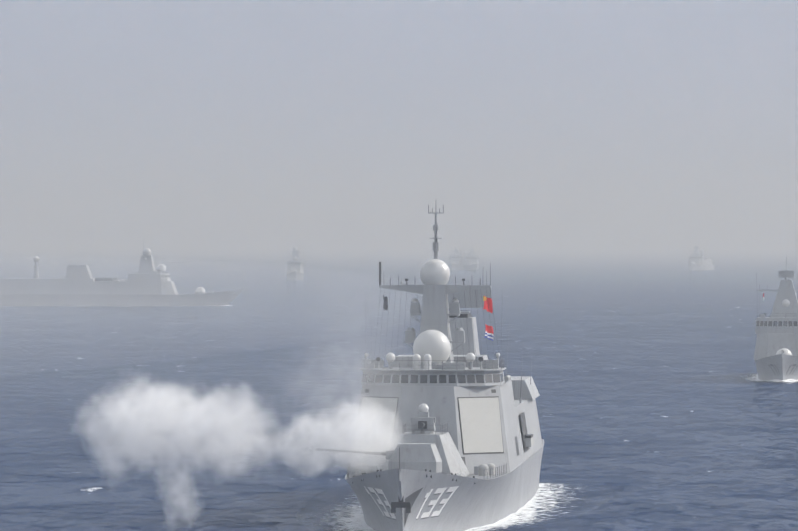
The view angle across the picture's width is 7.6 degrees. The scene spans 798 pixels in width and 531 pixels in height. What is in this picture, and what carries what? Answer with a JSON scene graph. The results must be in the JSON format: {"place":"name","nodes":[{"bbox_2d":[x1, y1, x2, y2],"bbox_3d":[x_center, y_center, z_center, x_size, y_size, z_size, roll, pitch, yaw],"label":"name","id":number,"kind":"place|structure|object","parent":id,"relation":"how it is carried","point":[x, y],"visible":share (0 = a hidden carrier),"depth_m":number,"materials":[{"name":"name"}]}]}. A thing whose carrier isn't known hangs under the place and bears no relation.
{"place":"outdoors","nodes":[
{"label":"outdoors","id":0,"kind":"place"},
{"bbox_2d":[0,248,797,530],"bbox_3d":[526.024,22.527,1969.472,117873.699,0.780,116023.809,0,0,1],"label":"sea","id":1,"kind":"structure","parent":0,"point":[750,506],"depth_m":1054.80,"materials":[{"name":"liquid"}]},
{"bbox_2d":[0,248,242,306],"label":"warship","id":2,"kind":"object","parent":1,"relation":"on","point":[112,288],"depth_m":2826.22,"materials":[{"name":"metal"}]},
{"bbox_2d":[286,246,303,279],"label":"warship","id":3,"kind":"object","parent":1,"relation":"on","point":[295,252],"depth_m":4807.43,"materials":[{"name":"metal"}]},
{"bbox_2d":[316,205,543,530],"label":"destroyer","id":4,"kind":"object","parent":1,"relation":"on","point":[461,455],"visible":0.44,"depth_m":638.79,"materials":[{"name":"white metal"}]},
{"bbox_2d":[307,483,588,530],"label":"bow foam","id":5,"kind":"object","parent":1,"relation":"on","point":[361,525],"visible":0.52,"depth_m":656.99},
{"bbox_2d":[448,245,463,269],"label":"warship","id":6,"kind":"object","parent":1,"relation":"on","point":[457,259],"depth_m":6543.41,"materials":[{"name":"metal"}]},
{"bbox_2d":[464,247,479,269],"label":"warship","id":7,"kind":"object","parent":1,"relation":"on","point":[471,260],"visible":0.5,"depth_m":6541.00,"materials":[{"name":"metal"}]},
{"bbox_2d":[688,245,713,269],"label":"warship","id":8,"kind":"object","parent":1,"relation":"on","point":[698,261],"visible":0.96,"depth_m":6543.93,"materials":[{"name":"metal"}]},
{"bbox_2d":[743,374,797,382],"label":"bow wave","id":9,"kind":"object","parent":1,"relation":"on","point":[776,380],"visible":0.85,"depth_m":1289.03,"materials":[{"name":"white liquid"}]},
{"bbox_2d":[754,259,797,382],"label":"warship","id":10,"kind":"object","parent":1,"relation":"on","point":[759,326],"visible":0.83,"depth_m":1301.92,"materials":[{"name":"grey metal"}]},
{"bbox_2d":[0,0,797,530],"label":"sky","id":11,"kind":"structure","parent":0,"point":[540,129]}
]}

